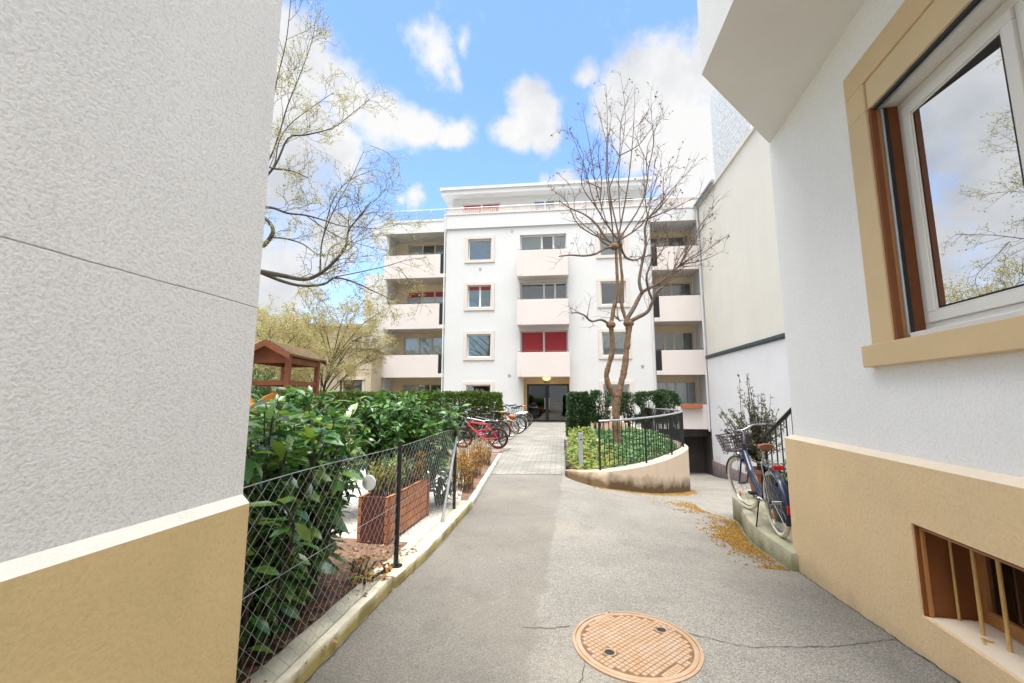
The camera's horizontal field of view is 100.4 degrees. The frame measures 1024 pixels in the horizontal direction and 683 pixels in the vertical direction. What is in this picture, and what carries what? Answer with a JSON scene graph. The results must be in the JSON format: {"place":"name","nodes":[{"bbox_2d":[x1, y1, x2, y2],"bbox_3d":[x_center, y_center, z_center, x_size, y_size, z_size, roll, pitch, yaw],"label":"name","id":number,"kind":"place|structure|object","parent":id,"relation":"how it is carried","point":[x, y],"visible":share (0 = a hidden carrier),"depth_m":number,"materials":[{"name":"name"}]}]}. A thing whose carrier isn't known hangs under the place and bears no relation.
{"place":"outdoors","nodes":[
{"label":"outdoors","id":0,"kind":"place"},
{"bbox_2d":[248,425,459,468],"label":"lawn","id":1,"kind":"structure","parent":0,"point":[354,450],"depth_m":11.38,"materials":[{"name":"green plant"}]},
{"bbox_2d":[256,292,280,369],"bbox_3d":[-15.020,0.058,21.902,7.882,8.570,6.798,2,-8,-15],"label":"spring tree","id":2,"kind":"object","parent":1,"relation":"on","point":[268,306],"visible":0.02,"depth_m":23.65,"materials":[{"name":"green plant"}]},
{"bbox_2d":[253,305,329,390],"bbox_3d":[-9.204,0.934,15.689,4.620,5.239,4.781,5,-9,-32],"label":"spring tree","id":3,"kind":"object","parent":1,"relation":"on","point":[275,330],"visible":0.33,"depth_m":16.00,"materials":[{"name":"yellow plant"}]},
{"bbox_2d":[252,306,343,390],"bbox_3d":[-11.179,0.805,20.153,5.842,6.619,6.318,0,-8,0],"label":"spring tree","id":4,"kind":"object","parent":1,"relation":"on","point":[318,334],"visible":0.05,"depth_m":19.64,"materials":[{"name":"green plant"}]},
{"bbox_2d":[266,278,402,391],"bbox_3d":[-7.542,0.679,18.549,5.133,6.487,5.696,7,-11,-44],"label":"spring tree","id":5,"kind":"object","parent":1,"relation":"on","point":[333,358],"visible":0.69,"depth_m":18.03,"materials":[{"name":"yellow plant"}]},
{"bbox_2d":[251,390,504,439],"bbox_3d":[-4.926,2.661,15.390,9.414,1.866,1.365,0,-8,3],"label":"clipped hedge","id":6,"kind":"object","parent":1,"relation":"on","point":[453,397],"visible":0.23,"depth_m":14.90,"materials":[{"name":"green plant"}]},
{"bbox_2d":[256,0,714,323],"label":"sky","id":7,"kind":"structure","parent":0,"point":[481,89],"materials":[{"name":"blue"}]},
{"bbox_2d":[449,422,567,473],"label":"paved path","id":8,"kind":"structure","parent":0,"point":[537,447],"depth_m":11.89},
{"bbox_2d":[453,414,507,448],"bbox_3d":[-0.924,2.615,12.338,1.660,0.956,0.665,-1,0,10],"label":"bicycle","id":9,"kind":"object","parent":8,"relation":"on","point":[484,436],"visible":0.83,"depth_m":12.29,"materials":[{"name":"red paint"}]},
{"bbox_2d":[457,409,503,443],"bbox_3d":[-1.130,2.704,13.554,1.784,1.064,0.592,-1,-14,4],"label":"bicycle","id":10,"kind":"object","parent":8,"relation":"on","point":[495,423],"visible":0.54,"depth_m":13.52,"materials":[{"name":"silver paint"}]},
{"bbox_2d":[459,409,511,441],"bbox_3d":[-0.896,2.782,14.075,1.784,1.026,0.605,-1,-4,6],"label":"bicycle","id":11,"kind":"object","parent":8,"relation":"on","point":[500,421],"visible":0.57,"depth_m":14.05,"materials":[{"name":"black paint"}]},
{"bbox_2d":[467,409,517,439],"bbox_3d":[-0.662,2.850,14.603,1.750,1.013,0.433,1,-3,-6],"label":"bicycle","id":12,"kind":"object","parent":8,"relation":"on","point":[502,412],"visible":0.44,"depth_m":14.62,"materials":[{"name":"paint"}]},
{"bbox_2d":[488,412,519,436],"bbox_3d":[-0.548,2.977,15.708,1.660,1.026,0.605,0,-13,2],"label":"bicycle","id":13,"kind":"object","parent":8,"relation":"on","point":[511,416],"visible":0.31,"depth_m":15.66,"materials":[{"name":"orange paint"}]},
{"bbox_2d":[505,404,525,433],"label":"bicycle","id":14,"kind":"object","parent":8,"relation":"on","point":[517,422],"visible":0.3,"depth_m":16.57,"materials":[{"name":"paint"}]},
{"bbox_2d":[505,406,526,431],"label":"bicycle","id":15,"kind":"object","parent":8,"relation":"on","point":[518,421],"visible":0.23,"depth_m":17.25,"materials":[{"name":"red paint"}]},
{"bbox_2d":[503,405,530,430],"bbox_3d":[-0.115,3.224,17.969,1.784,1.064,0.592,0,-12,0],"label":"bicycle","id":16,"kind":"object","parent":8,"relation":"on","point":[524,415],"visible":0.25,"depth_m":17.96,"materials":[{"name":"paint"}]},
{"bbox_2d":[504,404,530,428],"bbox_3d":[-0.006,3.362,19.107,1.730,1.064,0.592,0,-14,3],"label":"bicycle","id":17,"kind":"object","parent":8,"relation":"on","point":[517,414],"visible":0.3,"depth_m":19.10,"materials":[{"name":"paint"}]},
{"bbox_2d":[506,405,532,426],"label":"bicycle","id":18,"kind":"object","parent":8,"relation":"on","point":[518,419],"visible":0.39,"depth_m":20.03,"materials":[{"name":"teal paint"}]},
{"bbox_2d":[305,423,959,682],"bbox_3d":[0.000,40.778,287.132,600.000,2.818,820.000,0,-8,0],"label":"ground","id":19,"kind":"structure","parent":0,"point":[537,554],"depth_m":3.17,"materials":[{"name":"grey asphalt"}]},
{"bbox_2d":[0,0,281,682],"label":"apartment building","id":20,"kind":"structure","parent":19,"relation":"on","point":[135,140],"depth_m":1.15,"materials":[{"name":"grey paint"}]},
{"bbox_2d":[249,365,291,418],"bbox_3d":[-8.336,1.920,13.544,2.145,2.659,2.147,-5,-9,33],"label":"evergreen bush","id":21,"kind":"object","parent":19,"relation":"on","point":[262,391],"visible":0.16,"depth_m":13.78,"materials":[{"name":"green plant"}]},
{"bbox_2d":[249,339,326,417],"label":"play house","id":22,"kind":"structure","parent":19,"relation":"on","point":[286,358],"depth_m":10.04,"materials":[{"name":"red wood"}]},
{"bbox_2d":[242,576,391,682],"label":"kerb","id":23,"kind":"structure","parent":19,"relation":"on","point":[315,656],"depth_m":2.53,"materials":[{"name":"beige concrete"}]},
{"bbox_2d":[254,348,384,407],"bbox_3d":[-12.009,2.804,24.362,9.242,4.440,4.362,0,-8,0],"label":"annex","id":24,"kind":"object","parent":19,"relation":"on","point":[373,382],"visible":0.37,"depth_m":22.61,"materials":[{"name":"white paint"}]},
{"bbox_2d":[340,380,361,390],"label":"window","id":25,"kind":"structure","parent":24,"relation":"in","point":[341,380],"depth_m":22.58,"materials":[{"name":"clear glass"}]},
{"bbox_2d":[276,324,362,391],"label":"ochre house","id":26,"kind":"structure","parent":19,"relation":"on","point":[336,333],"depth_m":29.29,"materials":[{"name":"beige paint"}]},
{"bbox_2d":[236,538,408,682],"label":"planting soil","id":27,"kind":"structure","parent":19,"relation":"on","point":[294,628],"depth_m":3.19,"materials":[{"name":"brown soil"}]},
{"bbox_2d":[236,486,327,680],"bbox_3d":[-1.416,1.259,2.335,0.537,0.987,1.063,0,-8,0],"label":"laurel shrub","id":28,"kind":"object","parent":27,"relation":"on","point":[248,577],"visible":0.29,"depth_m":2.33,"materials":[{"name":"green plant"}]},
{"bbox_2d":[240,389,373,652],"bbox_3d":[-1.611,1.071,2.885,1.319,1.505,1.927,0,-8,0],"label":"laurel shrub","id":29,"kind":"object","parent":27,"relation":"on","point":[272,452],"visible":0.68,"depth_m":2.68,"materials":[{"name":"green plant"}]},
{"bbox_2d":[239,541,416,682],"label":"leaf litter","id":30,"kind":"object","parent":27,"relation":"on","point":[297,621],"visible":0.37,"depth_m":3.06,"materials":[{"name":"brown plant"}]},
{"bbox_2d":[339,551,391,592],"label":"plant","id":31,"kind":"object","parent":27,"relation":"on","point":[384,571],"visible":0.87,"depth_m":3.29,"materials":[{"name":"orange plant"}]},
{"bbox_2d":[304,590,391,682],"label":"asphalt crack","id":32,"kind":"object","parent":19,"relation":"on","point":[344,641],"visible":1,"depth_m":2.63,"materials":[{"name":"grey asphalt"}]},
{"bbox_2d":[331,466,463,541],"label":"gravel","id":33,"kind":"structure","parent":19,"relation":"on","point":[354,515],"depth_m":5.31,"materials":[{"name":"white gravel"}]},
{"bbox_2d":[247,382,364,469],"bbox_3d":[-2.563,1.301,5.138,1.692,1.641,1.141,0,-8,0],"label":"laurel shrub","id":34,"kind":"object","parent":33,"relation":"on","point":[287,396],"visible":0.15,"depth_m":4.99,"materials":[{"name":"green plant"}]},
{"bbox_2d":[260,0,433,324],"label":"budding tree","id":35,"kind":"object","parent":33,"relation":"on","point":[267,241],"visible":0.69,"depth_m":8.64,"materials":[{"name":"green plant"}]},
{"bbox_2d":[356,477,429,545],"bbox_3d":[-1.285,1.843,4.777,0.334,0.460,1.144,-1,-8,9],"label":"planter box","id":36,"kind":"object","parent":33,"relation":"on","point":[381,517],"visible":0.8,"depth_m":4.27,"materials":[{"name":"red wood"}]},
{"bbox_2d":[365,458,405,496],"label":"planter plant","id":37,"kind":"object","parent":36,"relation":"on","point":[378,475],"visible":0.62,"depth_m":4.47,"materials":[{"name":"green plant"}]},
{"bbox_2d":[381,454,414,491],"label":"planter plant","id":38,"kind":"object","parent":36,"relation":"on","point":[405,477],"visible":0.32,"depth_m":4.81,"materials":[{"name":"green plant"}]},
{"bbox_2d":[401,451,427,484],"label":"planter plant","id":39,"kind":"object","parent":36,"relation":"on","point":[419,474],"visible":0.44,"depth_m":5.13,"materials":[{"name":"orange plant"}]},
{"bbox_2d":[334,389,470,495],"bbox_3d":[-1.471,1.395,5.569,1.649,1.568,1.424,5,-9,-32],"label":"laurel shrub","id":40,"kind":"object","parent":33,"relation":"on","point":[400,421],"visible":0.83,"depth_m":5.38,"materials":[{"name":"green plant"}]},
{"bbox_2d":[427,458,461,504],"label":"spotted shrub","id":41,"kind":"object","parent":33,"relation":"on","point":[437,493],"visible":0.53,"depth_m":5.78,"materials":[{"name":"green plant"}]},
{"bbox_2d":[444,448,476,491],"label":"twiggy shrub","id":42,"kind":"object","parent":33,"relation":"on","point":[465,476],"visible":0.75,"depth_m":6.77,"materials":[{"name":"orange plant"}]},
{"bbox_2d":[370,500,471,587],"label":"kerb","id":43,"kind":"structure","parent":19,"relation":"on","point":[429,542],"depth_m":4.21,"materials":[{"name":"beige concrete"}]},
{"bbox_2d":[237,429,457,682],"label":"wire fence","id":44,"kind":"object","parent":43,"relation":"on","point":[396,532],"visible":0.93,"depth_m":3.26,"materials":[{"name":"grey metal"}]},
{"bbox_2d":[362,472,375,490],"bbox_3d":[-1.046,1.024,3.122,0.112,0.132,0.009,-2,-8,12],"label":"marker disc","id":45,"kind":"object","parent":44,"relation":"attached to","point":[369,483],"visible":0.97,"depth_m":3.12,"materials":[{"name":"white plastic"}]},
{"bbox_2d":[447,453,497,500],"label":"planting soil","id":46,"kind":"structure","parent":19,"relation":"on","point":[479,478],"depth_m":7.72,"materials":[{"name":"brown soil"}]},
{"bbox_2d":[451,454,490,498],"bbox_3d":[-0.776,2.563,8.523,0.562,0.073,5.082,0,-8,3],"label":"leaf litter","id":47,"kind":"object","parent":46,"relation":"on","point":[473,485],"visible":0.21,"depth_m":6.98,"materials":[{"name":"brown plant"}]},
{"bbox_2d":[457,436,486,477],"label":"twiggy shrub","id":48,"kind":"object","parent":46,"relation":"on","point":[476,455],"visible":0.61,"depth_m":7.88,"materials":[{"name":"orange plant"}]},
{"bbox_2d":[470,437,494,465],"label":"twiggy shrub","id":49,"kind":"object","parent":46,"relation":"on","point":[488,457],"visible":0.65,"depth_m":9.27,"materials":[{"name":"orange plant"}]},
{"bbox_2d":[468,453,501,506],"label":"kerb","id":50,"kind":"structure","parent":19,"relation":"on","point":[478,489],"depth_m":7.36,"materials":[{"name":"beige concrete"}]},
{"bbox_2d":[362,176,712,474],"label":"apartment building","id":51,"kind":"structure","parent":19,"relation":"on","point":[499,292],"depth_m":24.18,"materials":[{"name":"white paint"}]},
{"bbox_2d":[402,384,440,419],"bbox_3d":[-5.359,3.632,25.698,2.630,2.150,0.090,-1,-8,6],"label":"window","id":52,"kind":"structure","parent":51,"relation":"in","point":[404,386],"depth_m":25.90,"materials":[{"name":"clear glass"}]},
{"bbox_2d":[404,337,443,373],"bbox_3d":[-5.334,0.851,26.064,2.580,2.260,0.090,-1,-8,6],"label":"window","id":53,"kind":"structure","parent":51,"relation":"in","point":[427,349],"depth_m":26.17,"materials":[{"name":"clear glass"}]},
{"bbox_2d":[407,291,444,324],"bbox_3d":[-5.286,-1.952,26.415,2.480,2.310,0.120,-1,-8,6],"label":"window","id":54,"kind":"structure","parent":51,"relation":"in","point":[433,296],"depth_m":26.48,"materials":[{"name":"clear glass"}]},
{"bbox_2d":[408,244,445,273],"bbox_3d":[-5.309,-4.969,26.832,2.530,2.300,0.090,-1,-8,6],"label":"window","id":55,"kind":"structure","parent":51,"relation":"in","point":[411,248],"depth_m":26.94,"materials":[{"name":"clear glass"}]},
{"bbox_2d":[467,335,490,356],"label":"window","id":56,"kind":"structure","parent":51,"relation":"in","point":[474,344],"depth_m":24.31,"materials":[{"name":"clear glass"}]},
{"bbox_2d":[468,286,490,307],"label":"window","id":57,"kind":"structure","parent":51,"relation":"in","point":[477,301],"depth_m":24.67,"materials":[{"name":"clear glass"}]},
{"bbox_2d":[469,240,490,259],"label":"window","id":58,"kind":"structure","parent":51,"relation":"in","point":[481,252],"depth_m":25.06,"materials":[{"name":"clear glass"}]},
{"bbox_2d":[463,203,499,213],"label":"window","id":59,"kind":"structure","parent":51,"relation":"in","point":[482,206],"depth_m":27.12,"materials":[{"name":"white glass"}]},
{"bbox_2d":[521,235,565,249],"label":"window","id":60,"kind":"structure","parent":51,"relation":"in","point":[527,242],"depth_m":24.77,"materials":[{"name":"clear glass"}]},
{"bbox_2d":[521,283,566,299],"bbox_3d":[1.810,-2.110,24.237,2.630,2.450,0.070,-1,-8,6],"label":"window","id":61,"kind":"structure","parent":51,"relation":"in","point":[543,284],"depth_m":24.30,"materials":[{"name":"white plastic"}]},
{"bbox_2d":[521,331,567,351],"bbox_3d":[1.808,0.639,23.857,2.630,2.440,0.100,-1,-8,6],"label":"window","id":62,"kind":"structure","parent":51,"relation":"in","point":[535,341],"depth_m":23.89,"materials":[{"name":"red glass"}]},
{"bbox_2d":[534,200,554,209],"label":"window","id":63,"kind":"structure","parent":51,"relation":"in","point":[544,201],"depth_m":26.73,"materials":[{"name":"white plastic"}]},
{"bbox_2d":[527,384,568,421],"bbox_3d":[2.002,3.399,23.690,2.338,2.074,0.146,-1,-8,6],"label":"entrance door","id":64,"kind":"structure","parent":51,"relation":"in","point":[545,402],"depth_m":23.72,"materials":[{"name":"black paint"}]},
{"bbox_2d":[599,234,623,254],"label":"window","id":65,"kind":"structure","parent":51,"relation":"in","point":[608,251],"depth_m":24.23,"materials":[{"name":"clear glass"}]},
{"bbox_2d":[590,197,633,202],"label":"window","id":66,"kind":"structure","parent":51,"relation":"in","point":[604,199],"depth_m":26.24,"materials":[{"name":"white glass"}]},
{"bbox_2d":[600,282,625,303],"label":"window","id":67,"kind":"structure","parent":51,"relation":"in","point":[600,282],"depth_m":23.82,"materials":[{"name":"grey glass"}]},
{"bbox_2d":[602,332,625,355],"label":"window","id":68,"kind":"structure","parent":51,"relation":"in","point":[619,343],"depth_m":23.48,"materials":[{"name":"clear glass"}]},
{"bbox_2d":[603,384,628,407],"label":"window","id":69,"kind":"structure","parent":51,"relation":"in","point":[626,386],"depth_m":23.12,"materials":[{"name":"clear glass"}]},
{"bbox_2d":[651,236,688,246],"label":"window","id":70,"kind":"structure","parent":51,"relation":"in","point":[662,238],"depth_m":25.33,"materials":[{"name":"grey glass"}]},
{"bbox_2d":[652,283,691,295],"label":"window","id":71,"kind":"structure","parent":51,"relation":"in","point":[662,284],"depth_m":24.89,"materials":[{"name":"white plastic"}]},
{"bbox_2d":[654,332,693,370],"bbox_3d":[9.274,0.586,24.446,2.220,2.260,0.090,-1,-8,6],"label":"window","id":72,"kind":"structure","parent":51,"relation":"in","point":[687,337],"depth_m":24.54,"materials":[{"name":"clear glass"}]},
{"bbox_2d":[657,382,696,404],"bbox_3d":[9.274,3.357,24.079,2.220,2.170,0.090,-1,-8,6],"label":"window","id":73,"kind":"structure","parent":51,"relation":"in","point":[689,391],"depth_m":24.13,"materials":[{"name":"clear glass"}]},
{"bbox_2d":[668,436,704,472],"bbox_3d":[9.165,6.125,23.313,2.550,2.380,0.080,-1,-8,6],"label":"garage door","id":74,"kind":"structure","parent":51,"relation":"in","point":[695,444],"depth_m":23.19,"materials":[{"name":"black metal"}]},
{"bbox_2d":[681,403,702,407],"bbox_3d":[9.342,3.322,22.213,1.081,0.290,0.277,-1,-8,9],"label":"window box","id":75,"kind":"object","parent":51,"relation":"attached to","point":[692,405],"visible":0.98,"depth_m":22.11,"materials":[{"name":"orange plastic"}]},
{"bbox_2d":[564,440,568,469],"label":"kerb","id":76,"kind":"structure","parent":19,"relation":"on","point":[566,461],"depth_m":9.31,"materials":[{"name":"concrete"}]},
{"bbox_2d":[565,421,690,493],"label":"retaining wall","id":77,"kind":"structure","parent":19,"relation":"on","point":[668,473],"depth_m":8.44,"materials":[{"name":"beige concrete"}]},
{"bbox_2d":[568,419,670,469],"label":"planting soil","id":78,"kind":"structure","parent":77,"relation":"in","point":[605,425],"depth_m":10.61,"materials":[{"name":"brown soil"}]},
{"bbox_2d":[565,391,591,437],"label":"clipped hedge","id":79,"kind":"object","parent":78,"relation":"on","point":[577,415],"visible":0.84,"depth_m":13.74,"materials":[{"name":"green plant"}]},
{"bbox_2d":[577,433,583,469],"bbox_3d":[1.385,2.212,8.584,0.130,0.730,0.130,0,-8,0],"label":"bollard light","id":80,"kind":"object","parent":78,"relation":"on","point":[580,443],"visible":0.95,"depth_m":8.55,"materials":[{"name":"grey paint"}]},
{"bbox_2d":[589,389,611,431],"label":"evergreen shrub","id":81,"kind":"object","parent":78,"relation":"on","point":[595,395],"visible":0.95,"depth_m":13.76,"materials":[{"name":"green plant"}]},
{"bbox_2d":[565,425,677,469],"bbox_3d":[2.696,2.566,10.720,3.193,0.640,4.998,0,-8,0],"label":"ground cover","id":82,"kind":"object","parent":78,"relation":"on","point":[610,438],"visible":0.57,"depth_m":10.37,"materials":[{"name":"green plant"}]},
{"bbox_2d":[619,391,646,431],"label":"evergreen shrub","id":83,"kind":"object","parent":78,"relation":"on","point":[626,398],"visible":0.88,"depth_m":13.69,"materials":[{"name":"green plant"}]},
{"bbox_2d":[548,70,729,444],"bbox_3d":[3.624,-2.719,11.479,5.684,10.724,3.010,0,-8,0],"label":"forked tree","id":84,"kind":"object","parent":78,"relation":"on","point":[628,322],"visible":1,"depth_m":11.42,"materials":[{"name":"beige plant"}]},
{"bbox_2d":[636,389,664,429],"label":"evergreen shrub","id":85,"kind":"object","parent":78,"relation":"on","point":[655,394],"visible":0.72,"depth_m":13.73,"materials":[{"name":"green plant"}]},
{"bbox_2d":[652,389,681,433],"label":"evergreen shrub","id":86,"kind":"object","parent":78,"relation":"on","point":[674,398],"visible":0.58,"depth_m":13.72,"materials":[{"name":"green plant"}]},
{"bbox_2d":[598,407,684,469],"bbox_3d":[3.905,2.399,11.710,1.516,1.080,8.363,-3,-8,22],"label":"curved railing","id":87,"kind":"object","parent":77,"relation":"on","point":[671,430],"visible":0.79,"depth_m":9.03,"materials":[{"name":"metal"}]},
{"bbox_2d":[572,611,703,682],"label":"manhole cover","id":88,"kind":"object","parent":19,"relation":"on","point":[630,647],"visible":0.99,"depth_m":2.56,"materials":[{"name":"beige metal"}]},
{"bbox_2d":[593,486,700,495],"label":"fallen leaves","id":89,"kind":"object","parent":19,"relation":"on","point":[688,493],"visible":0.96,"depth_m":8.54,"materials":[{"name":"orange plant"}]},
{"bbox_2d":[652,499,731,519],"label":"fallen leaves","id":90,"kind":"object","parent":19,"relation":"on","point":[685,505],"visible":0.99,"depth_m":6.84,"materials":[{"name":"orange plant"}]},
{"bbox_2d":[693,88,792,482],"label":"apartment building","id":91,"kind":"structure","parent":19,"relation":"on","point":[745,329],"depth_m":18.21,"materials":[{"name":"white paint"}]},
{"bbox_2d":[696,516,790,570],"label":"fallen leaves","id":92,"kind":"object","parent":19,"relation":"on","point":[739,542],"visible":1,"depth_m":4.84,"materials":[{"name":"orange plant"}]},
{"bbox_2d":[732,490,799,571],"bbox_3d":[3.750,2.460,5.131,2.308,0.670,3.180,0,-8,0],"label":"stair landing","id":93,"kind":"object","parent":19,"relation":"on","point":[764,536],"visible":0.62,"depth_m":4.72,"materials":[{"name":"concrete"}]},
{"bbox_2d":[716,374,788,497],"bbox_3d":[3.516,1.359,6.215,0.892,1.798,0.820,3,-8,-23],"label":"potted shrub","id":94,"kind":"object","parent":93,"relation":"on","point":[754,453],"visible":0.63,"depth_m":6.16,"materials":[{"name":"green plant"}]},
{"bbox_2d":[715,423,791,537],"bbox_3d":[2.926,1.551,5.047,0.608,1.109,1.845,-5,-8,13],"label":"bicycle","id":95,"kind":"object","parent":93,"relation":"on","point":[761,493],"visible":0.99,"depth_m":4.85,"materials":[{"name":"blue paint"}]},
{"bbox_2d":[760,459,788,522],"bbox_3d":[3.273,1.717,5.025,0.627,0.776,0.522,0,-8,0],"label":"bicycle","id":96,"kind":"object","parent":93,"relation":"on","point":[779,515],"visible":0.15,"depth_m":4.97,"materials":[{"name":"red metal"}]},
{"bbox_2d":[761,407,792,508],"bbox_3d":[3.967,1.068,4.685,1.266,1.971,2.110,0,-8,0],"label":"railing","id":97,"kind":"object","parent":93,"relation":"on","point":[769,432],"depth_m":5.40,"materials":[{"name":"metal"}]},
{"bbox_2d":[688,632,891,647],"bbox_3d":[1.740,1.843,2.616,1.235,0.028,0.160,-1,-8,5],"label":"asphalt crack","id":98,"kind":"object","parent":19,"relation":"on","point":[792,646],"visible":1,"depth_m":2.57,"materials":[{"name":"grey asphalt"}]},
{"bbox_2d":[697,0,1023,682],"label":"apartment building","id":99,"kind":"structure","parent":19,"relation":"on","point":[891,132],"depth_m":2.65,"materials":[{"name":"white paint"}]},
{"bbox_2d":[897,0,1023,329],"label":"window","id":100,"kind":"structure","parent":99,"relation":"in","point":[962,128],"depth_m":2.30,"materials":[{"name":"glass"}]},
{"bbox_2d":[975,552,1023,643],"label":"cellar window","id":101,"kind":"structure","parent":99,"relation":"in","point":[1013,578],"depth_m":2.27,"materials":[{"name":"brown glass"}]},
{"bbox_2d":[801,573,960,682],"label":"asphalt crack","id":102,"kind":"object","parent":19,"relation":"on","point":[896,639],"visible":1,"depth_m":2.54,"materials":[{"name":"grey asphalt"}]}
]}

